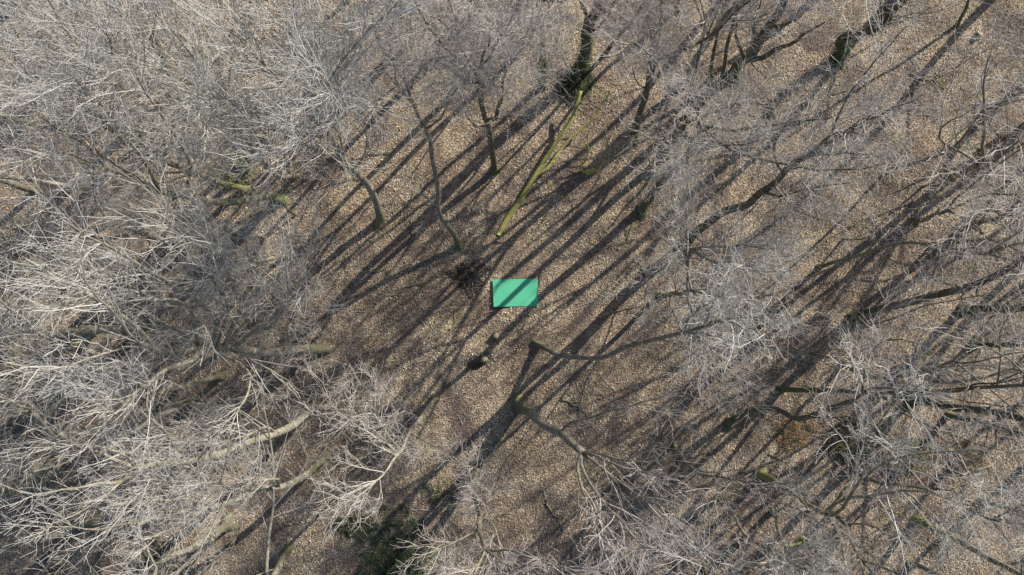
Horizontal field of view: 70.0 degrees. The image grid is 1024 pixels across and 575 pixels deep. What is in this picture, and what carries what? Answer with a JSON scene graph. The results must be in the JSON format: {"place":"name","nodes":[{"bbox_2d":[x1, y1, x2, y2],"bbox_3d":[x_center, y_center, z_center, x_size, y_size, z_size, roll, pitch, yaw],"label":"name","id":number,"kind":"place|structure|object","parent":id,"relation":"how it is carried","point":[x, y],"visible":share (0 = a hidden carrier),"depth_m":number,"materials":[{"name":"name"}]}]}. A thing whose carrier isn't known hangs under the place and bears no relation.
{"place":"outdoors","nodes":[
{"label":"outdoors","id":0,"kind":"place"},
{"bbox_2d":[0,0,1023,574],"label":"ground","id":1,"kind":"structure","parent":0,"point":[558,402],"depth_m":39.98,"materials":[{"name":"brown plant"}]},
{"bbox_2d":[0,457,54,489],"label":"bare tree","id":2,"kind":"object","parent":1,"relation":"on","point":[46,463],"visible":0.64,"depth_m":36.93,"materials":[{"name":"grey plant"}]},
{"bbox_2d":[0,343,63,505],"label":"bare tree","id":3,"kind":"object","parent":1,"relation":"on","point":[10,355],"visible":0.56,"depth_m":27.32,"materials":[{"name":"grey plant"}]},
{"bbox_2d":[0,312,70,395],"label":"bare tree","id":4,"kind":"object","parent":1,"relation":"on","point":[6,376],"visible":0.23,"depth_m":34.02,"materials":[{"name":"grey plant"}]},
{"bbox_2d":[0,174,97,194],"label":"bare tree","id":5,"kind":"object","parent":1,"relation":"on","point":[30,180],"visible":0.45,"depth_m":35.88,"materials":[{"name":"grey plant"}]},
{"bbox_2d":[0,510,101,560],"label":"bare tree","id":6,"kind":"object","parent":1,"relation":"on","point":[6,542],"visible":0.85,"depth_m":35.86,"materials":[{"name":"grey plant"}]},
{"bbox_2d":[0,416,113,520],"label":"bare tree","id":7,"kind":"object","parent":1,"relation":"on","point":[83,428],"visible":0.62,"depth_m":32.17,"materials":[{"name":"grey plant"}]},
{"bbox_2d":[0,0,127,258],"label":"bare tree","id":8,"kind":"object","parent":1,"relation":"on","point":[16,151],"visible":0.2,"depth_m":28.16,"materials":[{"name":"grey plant"}]},
{"bbox_2d":[0,221,138,307],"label":"bare tree","id":9,"kind":"object","parent":1,"relation":"on","point":[109,260],"visible":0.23,"depth_m":30.49,"materials":[{"name":"grey plant"}]},
{"bbox_2d":[0,102,147,403],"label":"bare tree","id":10,"kind":"object","parent":1,"relation":"on","point":[7,317],"visible":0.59,"depth_m":24.37,"materials":[{"name":"grey plant"}]},
{"bbox_2d":[0,6,147,172],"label":"bare tree","id":11,"kind":"object","parent":1,"relation":"on","point":[68,112],"visible":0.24,"depth_m":32.16,"materials":[{"name":"grey plant"}]},
{"bbox_2d":[0,123,195,334],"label":"bare tree","id":12,"kind":"object","parent":1,"relation":"on","point":[150,236],"visible":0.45,"depth_m":24.38,"materials":[{"name":"grey plant"}]},
{"bbox_2d":[0,353,197,498],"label":"bare tree","id":13,"kind":"object","parent":1,"relation":"on","point":[28,410],"visible":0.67,"depth_m":27.65,"materials":[{"name":"grey plant"}]},
{"bbox_2d":[0,248,226,507],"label":"bare tree","id":14,"kind":"object","parent":1,"relation":"on","point":[216,376],"visible":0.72,"depth_m":22.29,"materials":[{"name":"grey plant"}]},
{"bbox_2d":[2,0,240,127],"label":"tree","id":15,"kind":"object","parent":1,"relation":"on","point":[158,45],"visible":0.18,"depth_m":28.87,"materials":[{"name":"grey plant"}]},
{"bbox_2d":[0,130,246,344],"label":"bare tree","id":16,"kind":"object","parent":1,"relation":"on","point":[98,238],"visible":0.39,"depth_m":25.29,"materials":[{"name":"grey plant"}]},
{"bbox_2d":[0,0,251,226],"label":"bare tree","id":17,"kind":"object","parent":1,"relation":"on","point":[245,187],"visible":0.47,"depth_m":23.05,"materials":[{"name":"grey plant"}]},
{"bbox_2d":[0,0,271,161],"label":"bare tree","id":18,"kind":"object","parent":1,"relation":"on","point":[94,21],"visible":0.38,"depth_m":23.36,"materials":[{"name":"grey plant"}]},
{"bbox_2d":[0,0,289,266],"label":"bare tree","id":19,"kind":"object","parent":1,"relation":"on","point":[74,136],"visible":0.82,"depth_m":21.85,"materials":[{"name":"grey plant"}]},
{"bbox_2d":[118,536,177,574],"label":"bush","id":20,"kind":"object","parent":1,"relation":"on","point":[154,556],"visible":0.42,"depth_m":39.31,"materials":[{"name":"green plant"}]},
{"bbox_2d":[61,514,236,574],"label":"bare tree","id":21,"kind":"object","parent":1,"relation":"on","point":[208,541],"visible":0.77,"depth_m":34.73,"materials":[{"name":"grey plant"}]},
{"bbox_2d":[10,0,297,305],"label":"bare tree","id":22,"kind":"object","parent":1,"relation":"on","point":[240,160],"visible":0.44,"depth_m":25.80,"materials":[{"name":"grey plant"}]},
{"bbox_2d":[0,338,322,549],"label":"bare tree","id":23,"kind":"object","parent":1,"relation":"on","point":[283,430],"visible":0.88,"depth_m":21.37,"materials":[{"name":"grey plant"}]},
{"bbox_2d":[0,0,328,181],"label":"bare tree","id":24,"kind":"object","parent":1,"relation":"on","point":[292,178],"visible":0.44,"depth_m":22.29,"materials":[{"name":"grey plant"}]},
{"bbox_2d":[2,421,331,574],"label":"bare tree","id":25,"kind":"object","parent":1,"relation":"on","point":[191,509],"visible":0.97,"depth_m":23.06,"materials":[{"name":"grey plant"}]},
{"bbox_2d":[0,114,354,477],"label":"bare tree","id":26,"kind":"object","parent":1,"relation":"on","point":[198,349],"visible":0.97,"depth_m":21.46,"materials":[{"name":"grey plant"}]},
{"bbox_2d":[0,281,359,574],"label":"bare tree","id":27,"kind":"object","parent":1,"relation":"on","point":[288,548],"visible":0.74,"depth_m":32.52,"materials":[{"name":"grey plant"}]},
{"bbox_2d":[79,152,287,348],"bbox_3d":[-11.941,-1.018,31.854,4.660,16.877,7.365,-22,88,-1],"label":"bare tree","id":28,"kind":"object","parent":1,"relation":"on","point":[160,228],"visible":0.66,"depth_m":26.62,"materials":[{"name":"grey plant"}]},
{"bbox_2d":[153,354,275,448],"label":"bare sapling","id":29,"kind":"object","parent":1,"relation":"on","point":[199,397],"visible":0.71,"depth_m":34.88,"materials":[{"name":"grey plant"}]},
{"bbox_2d":[187,518,251,574],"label":"bare sapling","id":30,"kind":"object","parent":1,"relation":"on","point":[222,553],"visible":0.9,"depth_m":36.19,"materials":[{"name":"grey plant"}]},
{"bbox_2d":[205,148,260,193],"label":"bush","id":31,"kind":"object","parent":1,"relation":"on","point":[236,181],"visible":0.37,"depth_m":40.20,"materials":[{"name":"grey plant"}]},
{"bbox_2d":[237,174,296,237],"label":"bare sapling","id":32,"kind":"object","parent":1,"relation":"on","point":[262,208],"visible":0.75,"depth_m":36.49,"materials":[{"name":"grey plant"}]},
{"bbox_2d":[212,280,327,369],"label":"bare sapling","id":33,"kind":"object","parent":1,"relation":"on","point":[273,329],"visible":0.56,"depth_m":35.87,"materials":[{"name":"grey plant"}]},
{"bbox_2d":[118,0,433,229],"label":"bare tree","id":34,"kind":"object","parent":1,"relation":"on","point":[331,93],"visible":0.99,"depth_m":19.67,"materials":[{"name":"grey plant"}]},
{"bbox_2d":[275,300,387,412],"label":"bare sapling","id":35,"kind":"object","parent":1,"relation":"on","point":[336,365],"visible":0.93,"depth_m":34.99,"materials":[{"name":"grey plant"}]},
{"bbox_2d":[326,507,377,545],"bbox_3d":[-8.427,12.771,39.014,3.155,0.967,2.373,0,88,0],"label":"bush","id":36,"kind":"object","parent":1,"relation":"on","point":[351,521],"visible":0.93,"depth_m":39.28,"materials":[{"name":"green plant"}]},
{"bbox_2d":[295,0,438,91],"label":"bare tree","id":37,"kind":"object","parent":1,"relation":"on","point":[370,10],"visible":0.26,"depth_m":28.98,"materials":[{"name":"grey plant"}]},
{"bbox_2d":[259,0,474,100],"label":"bare tree","id":38,"kind":"object","parent":1,"relation":"on","point":[406,29],"visible":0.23,"depth_m":26.44,"materials":[{"name":"grey plant"}]},
{"bbox_2d":[355,535,405,574],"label":"bush","id":39,"kind":"object","parent":1,"relation":"on","point":[383,570],"visible":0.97,"depth_m":39.20,"materials":[{"name":"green plant"}]},
{"bbox_2d":[293,351,476,545],"bbox_3d":[-4.511,4.824,29.799,4.979,20.700,6.123,-20,88,-1],"label":"bare tree","id":40,"kind":"object","parent":1,"relation":"on","point":[398,449],"visible":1,"depth_m":24.27,"materials":[{"name":"grey plant"}]},
{"bbox_2d":[368,504,431,547],"bbox_3d":[-6.009,12.896,39.167,3.518,0.735,2.541,0,88,0],"label":"bush","id":41,"kind":"object","parent":1,"relation":"on","point":[404,535],"visible":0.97,"depth_m":39.33,"materials":[{"name":"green plant"}]},
{"bbox_2d":[377,533,447,574],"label":"bush","id":42,"kind":"object","parent":1,"relation":"on","point":[417,571],"visible":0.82,"depth_m":39.19,"materials":[{"name":"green plant"}]},
{"bbox_2d":[348,0,481,251],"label":"bare tree","id":43,"kind":"object","parent":1,"relation":"on","point":[459,245],"visible":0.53,"depth_m":26.18,"materials":[{"name":"grey plant"}]},
{"bbox_2d":[415,469,463,512],"bbox_3d":[-3.909,11.144,39.344,2.366,0.562,2.217,33,88,1],"label":"bush","id":44,"kind":"object","parent":1,"relation":"on","point":[452,501],"visible":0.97,"depth_m":39.40,"materials":[{"name":"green plant"}]},
{"bbox_2d":[446,259,491,298],"bbox_3d":[-2.239,-0.739,39.968,2.206,0.390,2.151,44,88,2],"label":"brush heap","id":45,"kind":"object","parent":1,"relation":"on","point":[476,277],"visible":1,"depth_m":40.00,"materials":[{"name":"grey plant"}]},
{"bbox_2d":[346,0,596,175],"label":"bare tree","id":46,"kind":"object","parent":1,"relation":"on","point":[499,47],"visible":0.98,"depth_m":22.41,"materials":[{"name":"grey plant"}]},
{"bbox_2d":[389,434,628,574],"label":"bare tree","id":47,"kind":"object","parent":1,"relation":"on","point":[472,469],"visible":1,"depth_m":27.27,"materials":[{"name":"grey plant"}]},
{"bbox_2d":[0,0,1023,574],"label":"dead twigs","id":48,"kind":"object","parent":1,"relation":"on","point":[582,312],"visible":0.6,"depth_m":39.87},
{"bbox_2d":[493,279,538,306],"bbox_3d":[0.194,0.287,39.838,2.506,0.042,1.527,0,88,0],"label":"green sheet","id":49,"kind":"object","parent":1,"relation":"on","point":[514,292],"visible":1,"depth_m":39.83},
{"bbox_2d":[490,0,566,90],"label":"tree","id":50,"kind":"object","parent":1,"relation":"on","point":[543,67],"visible":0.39,"depth_m":35.31,"materials":[{"name":"grey plant"}]},
{"bbox_2d":[470,0,627,80],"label":"bare tree","id":51,"kind":"object","parent":1,"relation":"on","point":[521,2],"visible":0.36,"depth_m":26.81,"materials":[{"name":"grey plant"}]},
{"bbox_2d":[497,90,611,235],"bbox_3d":[2.179,-6.682,39.435,1.540,2.261,9.544,31,88,1],"label":"fallen log","id":52,"kind":"object","parent":1,"relation":"on","point":[516,205],"visible":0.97,"depth_m":39.81,"materials":[{"name":"wood"}]},
{"bbox_2d":[523,0,620,116],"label":"ivy clad tree","id":53,"kind":"object","parent":1,"relation":"on","point":[580,63],"visible":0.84,"depth_m":35.01,"materials":[{"name":"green plant"}]},
{"bbox_2d":[551,61,602,107],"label":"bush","id":54,"kind":"object","parent":1,"relation":"on","point":[568,84],"visible":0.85,"depth_m":40.22,"materials":[{"name":"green plant"}]},
{"bbox_2d":[511,363,731,574],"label":"bare tree","id":55,"kind":"object","parent":1,"relation":"on","point":[519,404],"visible":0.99,"depth_m":26.96,"materials":[{"name":"grey plant"}]},
{"bbox_2d":[531,238,820,380],"bbox_3d":[5.223,2.294,29.155,7.030,21.965,4.843,-36,88,-1],"label":"bare tree","id":56,"kind":"object","parent":1,"relation":"on","point":[539,344],"visible":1,"depth_m":23.39,"materials":[{"name":"grey plant"}]},
{"bbox_2d":[589,173,825,428],"bbox_3d":[7.409,1.047,30.402,7.403,19.717,9.601,0,88,0],"label":"bare tree","id":57,"kind":"object","parent":1,"relation":"on","point":[651,270],"visible":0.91,"depth_m":26.30,"materials":[{"name":"grey plant"}]},
{"bbox_2d":[575,0,861,144],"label":"bare tree","id":58,"kind":"object","parent":1,"relation":"on","point":[656,51],"visible":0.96,"depth_m":25.52,"materials":[{"name":"grey plant"}]},
{"bbox_2d":[638,163,817,368],"bbox_3d":[7.335,-0.859,31.999,3.609,16.814,8.002,-19,88,-1],"label":"bare tree","id":59,"kind":"object","parent":1,"relation":"on","point":[694,291],"visible":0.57,"depth_m":28.62,"materials":[{"name":"grey plant"}]},
{"bbox_2d":[698,0,768,94],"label":"bare tree","id":60,"kind":"object","parent":1,"relation":"on","point":[715,45],"visible":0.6,"depth_m":35.78,"materials":[{"name":"grey plant"}]},
{"bbox_2d":[710,349,772,413],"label":"bare sapling","id":61,"kind":"object","parent":1,"relation":"on","point":[732,380],"visible":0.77,"depth_m":35.96,"materials":[{"name":"grey plant"}]},
{"bbox_2d":[600,505,912,574],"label":"bare tree","id":62,"kind":"object","parent":1,"relation":"on","point":[784,547],"visible":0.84,"depth_m":28.34,"materials":[{"name":"grey plant"}]},
{"bbox_2d":[712,0,809,82],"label":"bare tree","id":63,"kind":"object","parent":1,"relation":"on","point":[726,55],"visible":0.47,"depth_m":36.63,"materials":[{"name":"grey plant"}]},
{"bbox_2d":[611,47,925,254],"bbox_3d":[7.981,-4.459,29.940,9.036,21.148,6.170,12,88,0],"label":"bare tree","id":64,"kind":"object","parent":1,"relation":"on","point":[684,157],"visible":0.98,"depth_m":22.75,"materials":[{"name":"grey plant"}]},
{"bbox_2d":[666,441,871,574],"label":"bare tree","id":65,"kind":"object","parent":1,"relation":"on","point":[674,446],"visible":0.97,"depth_m":28.80,"materials":[{"name":"grey plant"}]},
{"bbox_2d":[581,0,962,231],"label":"bare tree","id":66,"kind":"object","parent":1,"relation":"on","point":[684,120],"visible":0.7,"depth_m":26.26,"materials":[{"name":"grey plant"}]},
{"bbox_2d":[713,496,848,574],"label":"bare tree","id":67,"kind":"object","parent":1,"relation":"on","point":[744,533],"visible":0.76,"depth_m":30.56,"materials":[{"name":"grey plant"}]},
{"bbox_2d":[745,418,825,512],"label":"bare sapling","id":68,"kind":"object","parent":1,"relation":"on","point":[769,455],"visible":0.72,"depth_m":35.85,"materials":[{"name":"grey plant"}]},
{"bbox_2d":[764,405,823,456],"bbox_3d":[15.387,7.830,39.386,2.875,0.891,2.868,-34,88,-1],"label":"bush","id":69,"kind":"object","parent":1,"relation":"on","point":[796,428],"visible":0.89,"depth_m":39.59,"materials":[{"name":"brown plant"}]},
{"bbox_2d":[679,0,984,249],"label":"bare tree","id":70,"kind":"object","parent":1,"relation":"on","point":[755,197],"visible":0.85,"depth_m":22.34,"materials":[{"name":"grey plant"}]},
{"bbox_2d":[708,309,960,462],"bbox_3d":[11.959,4.338,29.975,6.446,20.563,5.489,38,88,1],"label":"bare tree","id":71,"kind":"object","parent":1,"relation":"on","point":[729,422],"visible":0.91,"depth_m":25.63,"materials":[{"name":"grey plant"}]},
{"bbox_2d":[677,0,992,90],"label":"bare tree","id":72,"kind":"object","parent":1,"relation":"on","point":[728,11],"visible":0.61,"depth_m":33.39,"materials":[{"name":"grey plant"}]},
{"bbox_2d":[724,0,963,92],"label":"bare tree","id":73,"kind":"object","parent":1,"relation":"on","point":[756,46],"visible":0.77,"depth_m":34.40,"materials":[{"name":"grey plant"}]},
{"bbox_2d":[809,310,886,386],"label":"bare sapling","id":74,"kind":"object","parent":1,"relation":"on","point":[812,353],"visible":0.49,"depth_m":35.70,"materials":[{"name":"grey plant"}]},
{"bbox_2d":[814,413,885,472],"bbox_3d":[18.427,8.463,39.236,3.968,1.155,3.421,0,88,0],"label":"bush","id":75,"kind":"object","parent":1,"relation":"on","point":[845,448],"visible":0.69,"depth_m":39.51,"materials":[{"name":"grey plant"}]},
{"bbox_2d":[739,510,985,574],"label":"bare tree","id":76,"kind":"object","parent":1,"relation":"on","point":[862,562],"visible":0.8,"depth_m":32.24,"materials":[{"name":"grey plant"}]},
{"bbox_2d":[828,177,919,261],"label":"bare sapling","id":77,"kind":"object","parent":1,"relation":"on","point":[874,225],"visible":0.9,"depth_m":35.92,"materials":[{"name":"grey plant"}]},
{"bbox_2d":[749,250,1023,441],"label":"bare tree","id":78,"kind":"object","parent":1,"relation":"on","point":[803,352],"visible":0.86,"depth_m":27.14,"materials":[{"name":"grey plant"}]},
{"bbox_2d":[756,307,1023,574],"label":"bare tree","id":79,"kind":"object","parent":1,"relation":"on","point":[763,474],"visible":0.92,"depth_m":25.94,"materials":[{"name":"grey plant"}]},
{"bbox_2d":[825,0,958,67],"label":"ivy clad tree","id":80,"kind":"object","parent":1,"relation":"on","point":[840,44],"visible":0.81,"depth_m":35.81,"materials":[{"name":"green plant"}]},
{"bbox_2d":[852,80,942,152],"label":"bare sapling","id":81,"kind":"object","parent":1,"relation":"on","point":[925,114],"visible":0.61,"depth_m":35.57,"materials":[{"name":"grey plant"}]},
{"bbox_2d":[775,302,1023,483],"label":"bare tree","id":82,"kind":"object","parent":1,"relation":"on","point":[781,389],"visible":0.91,"depth_m":27.73,"materials":[{"name":"grey plant"}]},
{"bbox_2d":[868,427,940,483],"bbox_3d":[21.236,9.020,39.156,4.207,1.073,3.170,-25,88,-1],"label":"bush","id":83,"kind":"object","parent":1,"relation":"on","point":[912,457],"visible":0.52,"depth_m":39.36,"materials":[{"name":"grey plant"}]},
{"bbox_2d":[864,307,970,397],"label":"bare sapling","id":84,"kind":"object","parent":1,"relation":"on","point":[890,339],"visible":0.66,"depth_m":35.89,"materials":[{"name":"grey plant"}]},
{"bbox_2d":[815,183,1023,309],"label":"bare tree","id":85,"kind":"object","parent":1,"relation":"on","point":[875,250],"visible":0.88,"depth_m":29.39,"materials":[{"name":"grey plant"}]},
{"bbox_2d":[837,257,1023,478],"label":"bare tree","id":86,"kind":"object","parent":1,"relation":"on","point":[958,363],"visible":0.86,"depth_m":27.32,"materials":[{"name":"grey plant"}]},
{"bbox_2d":[845,121,1023,337],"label":"bare tree","id":87,"kind":"object","parent":1,"relation":"on","point":[932,296],"visible":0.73,"depth_m":30.63,"materials":[{"name":"grey plant"}]},
{"bbox_2d":[849,469,1023,574],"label":"bare tree","id":88,"kind":"object","parent":1,"relation":"on","point":[925,489],"visible":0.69,"depth_m":30.46,"materials":[{"name":"grey plant"}]},
{"bbox_2d":[873,500,1008,573],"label":"bare tree","id":89,"kind":"object","parent":1,"relation":"on","point":[929,531],"visible":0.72,"depth_m":35.30,"materials":[{"name":"grey plant"}]},
{"bbox_2d":[886,38,1023,172],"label":"bare tree","id":90,"kind":"object","parent":1,"relation":"on","point":[970,126],"visible":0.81,"depth_m":29.54,"materials":[{"name":"grey plant"}]},
{"bbox_2d":[897,18,1018,128],"bbox_3d":[22.074,-10.592,36.266,3.724,8.898,4.423,10,88,0],"label":"bare sapling","id":91,"kind":"object","parent":1,"relation":"on","point":[902,98],"visible":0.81,"depth_m":35.92,"materials":[{"name":"grey plant"}]},
{"bbox_2d":[897,9,1023,234],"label":"bare tree","id":92,"kind":"object","parent":1,"relation":"on","point":[998,156],"visible":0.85,"depth_m":27.81,"materials":[{"name":"grey plant"}]},
{"bbox_2d":[899,325,1023,387],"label":"bare tree","id":93,"kind":"object","parent":1,"relation":"on","point":[954,381],"visible":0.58,"depth_m":33.23,"materials":[{"name":"grey plant"}]},
{"bbox_2d":[904,129,1023,296],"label":"bare tree","id":94,"kind":"object","parent":1,"relation":"on","point":[999,215],"visible":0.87,"depth_m":27.32,"materials":[{"name":"grey plant"}]},
{"bbox_2d":[904,393,1023,574],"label":"bare tree","id":95,"kind":"object","parent":1,"relation":"on","point":[979,409],"visible":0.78,"depth_m":32.31,"materials":[{"name":"grey plant"}]},
{"bbox_2d":[920,145,1010,210],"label":"bare sapling","id":96,"kind":"object","parent":1,"relation":"on","point":[923,186],"visible":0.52,"depth_m":36.37,"materials":[{"name":"grey plant"}]},
{"bbox_2d":[939,434,992,487],"bbox_3d":[24.111,9.379,39.130,3.098,1.058,3.036,-33,88,-1],"label":"bush","id":97,"kind":"object","parent":1,"relation":"on","point":[968,465],"visible":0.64,"depth_m":39.45,"materials":[{"name":"grey plant"}]},
{"bbox_2d":[911,498,1023,574],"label":"bare tree","id":98,"kind":"object","parent":1,"relation":"on","point":[925,524],"visible":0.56,"depth_m":33.47,"materials":[{"name":"grey plant"}]},
{"bbox_2d":[912,128,1023,293],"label":"bare tree","id":99,"kind":"object","parent":1,"relation":"on","point":[916,222],"visible":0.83,"depth_m":29.13,"materials":[{"name":"grey plant"}]},
{"bbox_2d":[937,320,1017,395],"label":"bare sapling","id":100,"kind":"object","parent":1,"relation":"on","point":[979,358],"visible":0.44,"depth_m":35.63,"materials":[{"name":"grey plant"}]},
{"bbox_2d":[933,471,1023,545],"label":"bare sapling","id":101,"kind":"object","parent":1,"relation":"on","point":[934,488],"visible":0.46,"depth_m":35.47,"materials":[{"name":"grey plant"}]},
{"bbox_2d":[935,4,1023,242],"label":"bare tree","id":102,"kind":"object","parent":1,"relation":"on","point":[1003,139],"visible":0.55,"depth_m":32.97,"materials":[{"name":"grey plant"}]},
{"bbox_2d":[944,411,1023,512],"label":"bare tree","id":103,"kind":"object","parent":1,"relation":"on","point":[951,415],"visible":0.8,"depth_m":35.17,"materials":[{"name":"grey plant"}]},
{"bbox_2d":[952,221,1023,316],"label":"bare tree","id":104,"kind":"object","parent":1,"relation":"on","point":[980,307],"visible":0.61,"depth_m":37.88,"materials":[{"name":"grey plant"}]},
{"bbox_2d":[969,312,1023,369],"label":"bare tree","id":105,"kind":"object","parent":1,"relation":"on","point":[990,344],"visible":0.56,"depth_m":36.32,"materials":[{"name":"grey plant"}]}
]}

